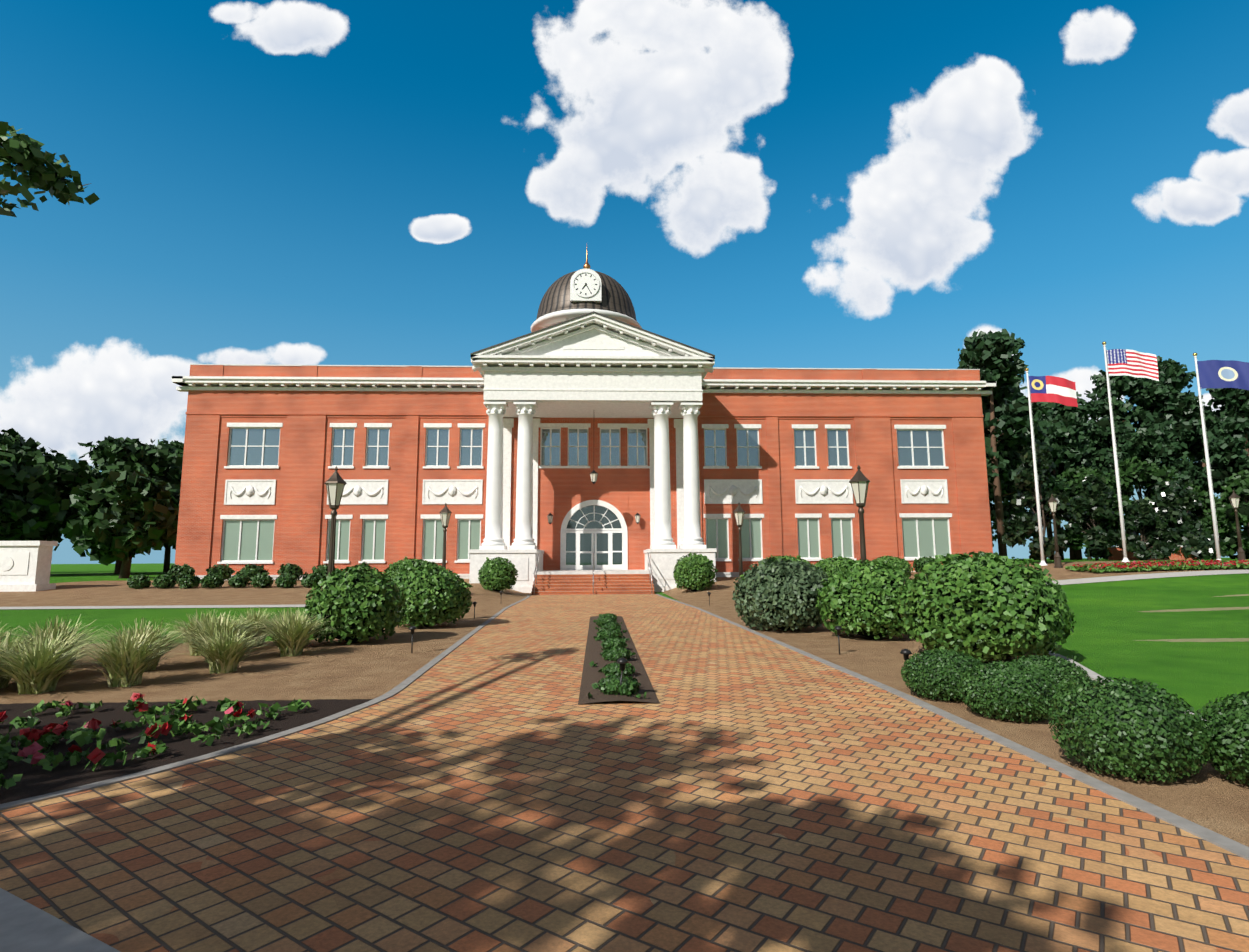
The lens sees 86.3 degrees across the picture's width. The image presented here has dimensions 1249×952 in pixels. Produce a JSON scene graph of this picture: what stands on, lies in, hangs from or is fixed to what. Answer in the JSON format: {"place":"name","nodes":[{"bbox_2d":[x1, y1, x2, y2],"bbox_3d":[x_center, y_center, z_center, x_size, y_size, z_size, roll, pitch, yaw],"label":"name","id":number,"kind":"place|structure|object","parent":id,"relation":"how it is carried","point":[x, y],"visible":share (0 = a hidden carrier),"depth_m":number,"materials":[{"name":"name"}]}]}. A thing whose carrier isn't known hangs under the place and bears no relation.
{"place":"outdoors","nodes":[
{"label":"outdoors","id":0,"kind":"place"},
{"bbox_2d":[175,365,992,574],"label":"city hall brick walls","id":1,"kind":"structure","parent":0,"point":[301,476],"depth_m":38.77,"materials":[{"name":"red brick"}]},
{"bbox_2d":[221,427,950,569],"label":"window frames","id":2,"kind":"structure","parent":1,"relation":"in","point":[610,565],"depth_m":38.71,"materials":[{"name":"white paint"}]},
{"bbox_2d":[566,505,621,564],"bbox_3d":[-1.758,3.554,38.571,3.240,3.720,0.030,0,-7,-2],"label":"arched entrance door","id":3,"kind":"structure","parent":2,"relation":"in","point":[585,545],"depth_m":38.55,"materials":[{"name":"grey glass"}]},
{"bbox_2d":[0,594,1248,951],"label":"brick walkway","id":4,"kind":"structure","parent":0,"point":[492,786],"depth_m":3.87,"materials":[{"name":"orange brick"}]},
{"bbox_2d":[578,616,659,704],"bbox_3d":[-0.288,3.211,13.039,0.900,0.038,11.550,0,-7,-2],"label":"planting bed","id":5,"kind":"object","parent":4,"relation":"on","point":[592,674],"visible":0.42,"depth_m":9.19,"materials":[{"name":"brown soil"}]},
{"bbox_2d":[588,614,645,698],"bbox_3d":[-0.264,3.168,13.046,0.768,0.109,11.365,0,-7,-2],"label":"planter ground cover","id":6,"kind":"object","parent":5,"relation":"on","point":[595,686],"visible":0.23,"depth_m":9.73,"materials":[{"name":"green plant"}]},
{"bbox_2d":[0,558,1248,846],"bbox_3d":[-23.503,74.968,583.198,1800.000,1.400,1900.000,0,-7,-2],"label":"terrain","id":7,"kind":"structure","parent":0,"point":[1186,638],"depth_m":10.62,"materials":[{"name":"green plant"}]},
{"bbox_2d":[0,541,57,591],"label":"stone monument sign","id":8,"kind":"object","parent":7,"relation":"on","point":[25,566],"visible":1,"depth_m":29.96,"materials":[{"name":"white stone"}]},
{"bbox_2d":[0,121,99,217],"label":"tree branch","id":9,"kind":"object","parent":7,"relation":"on","point":[24,153],"visible":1,"depth_m":6.59,"materials":[{"name":"green plant"}]},
{"bbox_2d":[0,606,338,694],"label":"ornamental grasses","id":10,"kind":"object","parent":7,"relation":"on","point":[38,663],"visible":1,"depth_m":9.51,"materials":[{"name":"green plant"}]},
{"bbox_2d":[324,466,346,574],"bbox_3d":[-6.847,1.688,15.619,0.530,3.900,0.459,0,-7,-2],"label":"lamp post","id":11,"kind":"object","parent":7,"relation":"on","point":[335,483],"visible":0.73,"depth_m":15.64,"materials":[{"name":"brown metal"}]},
{"bbox_2d":[439,503,451,567],"bbox_3d":[-7.303,3.018,27.033,0.530,3.900,0.459,0,-7,-2],"label":"lamp post","id":12,"kind":"object","parent":7,"relation":"on","point":[445,512],"visible":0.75,"depth_m":27.05,"materials":[{"name":"brown metal"}]},
{"bbox_2d":[172,313,995,592],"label":"building trim","id":13,"kind":"structure","parent":7,"relation":"on","point":[593,365],"depth_m":38.02,"materials":[{"name":"white paint"}]},
{"bbox_2d":[229,429,943,465],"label":"upper windows","id":14,"kind":"structure","parent":13,"relation":"attached to","point":[254,454],"depth_m":39.10,"materials":[{"name":"grey"}]},
{"bbox_2d":[223,519,949,559],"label":"window blinds","id":15,"kind":"object","parent":13,"relation":"attached to","point":[266,534],"visible":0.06,"depth_m":38.36,"materials":[{"name":"white fabric"}]},
{"bbox_2d":[531,249,641,331],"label":"clock dome","id":16,"kind":"structure","parent":13,"relation":"on","point":[580,292],"depth_m":43.16,"materials":[{"name":"metal"}]},
{"bbox_2d":[479,402,705,548],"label":"columns","id":17,"kind":"structure","parent":13,"relation":"on","point":[526,412],"depth_m":34.64,"materials":[{"name":"white paint"}]},
{"bbox_2d":[470,311,714,355],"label":"pediment roof","id":18,"kind":"structure","parent":13,"relation":"on","point":[585,315],"depth_m":34.75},
{"bbox_2d":[533,552,652,594],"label":"stair handrails","id":19,"kind":"object","parent":13,"relation":"on","point":[536,567],"visible":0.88,"depth_m":32.09,"materials":[{"name":"silver metal"}]},
{"bbox_2d":[547,470,640,523],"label":"wall lanterns","id":20,"kind":"object","parent":13,"relation":"hanging from","point":[593,474],"visible":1,"depth_m":37.91,"materials":[{"name":"white glass"}]},
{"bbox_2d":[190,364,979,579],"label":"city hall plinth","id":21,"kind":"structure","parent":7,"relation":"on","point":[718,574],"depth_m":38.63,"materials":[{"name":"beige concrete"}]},
{"bbox_2d":[531,574,654,594],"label":"entrance steps","id":22,"kind":"structure","parent":7,"relation":"on","point":[574,584],"depth_m":32.05,"materials":[{"name":"red brick"}]},
{"bbox_2d":[0,428,1248,577],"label":"broadleaf trees","id":23,"kind":"object","parent":7,"relation":"on","point":[121,509],"visible":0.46,"depth_m":54.69,"materials":[{"name":"green plant"}]},
{"bbox_2d":[0,559,1248,788],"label":"flower beds","id":24,"kind":"object","parent":7,"relation":"on","point":[34,743],"visible":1,"depth_m":6.20,"materials":[{"name":"green plant"}]},
{"bbox_2d":[0,594,1248,860],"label":"path edging","id":25,"kind":"object","parent":7,"relation":"on","point":[1218,840],"visible":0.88,"depth_m":5.36,"materials":[{"name":"concrete"}]},
{"bbox_2d":[0,570,1248,951],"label":"concrete walks","id":26,"kind":"structure","parent":7,"relation":"on","point":[24,926],"depth_m":2.93,"materials":[{"name":"grey concrete"}]},
{"bbox_2d":[409,591,911,694],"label":"path lights","id":27,"kind":"object","parent":7,"relation":"on","point":[622,661],"visible":0.73,"depth_m":8.30,"materials":[{"name":"black metal"}]},
{"bbox_2d":[127,551,1248,784],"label":"low shrubs","id":28,"kind":"object","parent":7,"relation":"on","point":[1123,727],"visible":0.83,"depth_m":5.09,"materials":[{"name":"green plant"}]},
{"bbox_2d":[303,551,1075,661],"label":"bushes","id":29,"kind":"object","parent":7,"relation":"on","point":[987,607],"depth_m":12.57,"materials":[{"name":"green plant"}]},
{"bbox_2d":[733,503,744,582],"bbox_3d":[4.746,3.002,27.314,0.530,3.900,0.459,0,-7,-2],"label":"lamp post","id":30,"kind":"object","parent":7,"relation":"on","point":[739,512],"visible":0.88,"depth_m":27.33,"materials":[{"name":"brown metal"}]},
{"bbox_2d":[732,557,828,630],"bbox_3d":[3.630,2.697,15.194,2.363,1.684,2.303,0,-7,-2],"label":"grey green shrub","id":31,"kind":"object","parent":7,"relation":"on","point":[775,595],"visible":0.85,"depth_m":14.46,"materials":[{"name":"green plant"}]},
{"bbox_2d":[849,465,869,561],"bbox_3d":[5.655,1.649,15.820,0.530,3.900,0.459,0,-7,-2],"label":"lamp post","id":32,"kind":"object","parent":7,"relation":"on","point":[859,481],"visible":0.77,"depth_m":15.85,"materials":[{"name":"brown metal"}]},
{"bbox_2d":[1025,368,1077,565],"bbox_3d":[23.821,-0.650,36.725,2.556,11.140,0.435,-3,-8,19],"label":"georgia flagpole","id":33,"kind":"object","parent":7,"relation":"on","point":[1060,390],"visible":0.94,"depth_m":37.10,"materials":[{"name":"white"}]},
{"bbox_2d":[1048,494,1062,567],"bbox_3d":[22.415,2.853,34.697,0.530,3.900,0.459,0,-7,-2],"label":"lamp post","id":34,"kind":"object","parent":7,"relation":"on","point":[1052,502],"visible":0.96,"depth_m":34.65,"materials":[{"name":"brown metal"}]},
{"bbox_2d":[957,329,1248,559],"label":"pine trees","id":35,"kind":"object","parent":7,"relation":"on","point":[1163,416],"visible":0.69,"depth_m":70.04,"materials":[{"name":"green plant"}]},
{"bbox_2d":[1001,443,1228,562],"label":"flowering trees","id":36,"kind":"object","parent":7,"relation":"on","point":[1166,521],"visible":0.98,"depth_m":47.55,"materials":[{"name":"green plant"}]},
{"bbox_2d":[1102,342,1158,561],"bbox_3d":[27.936,-1.477,36.271,2.558,12.340,0.434,-3,-8,20],"label":"usa flagpole","id":37,"kind":"object","parent":7,"relation":"on","point":[1127,362],"visible":0.94,"depth_m":36.78,"materials":[{"name":"white"}]},
{"bbox_2d":[1107,546,1199,559],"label":"brick wall","id":38,"kind":"structure","parent":7,"relation":"on","point":[1116,552],"depth_m":51.72,"materials":[{"name":"red brick"}]},
{"bbox_2d":[1193,353,1248,559],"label":"flagpole","id":39,"kind":"object","parent":7,"relation":"on","point":[1223,374],"visible":0.88,"depth_m":34.54,"materials":[{"name":"white"}]},
{"bbox_2d":[1229,490,1245,560],"bbox_3d":[32.690,2.678,35.533,0.530,3.900,0.459,0,-7,-2],"label":"lamp post","id":40,"kind":"object","parent":7,"relation":"on","point":[1234,498],"visible":0.94,"depth_m":35.51,"materials":[{"name":"brown metal"}]},
{"bbox_2d":[0,0,1248,563],"label":"sky","id":41,"kind":"structure","parent":0,"point":[887,184],"materials":[{"name":"blue"}]}
]}

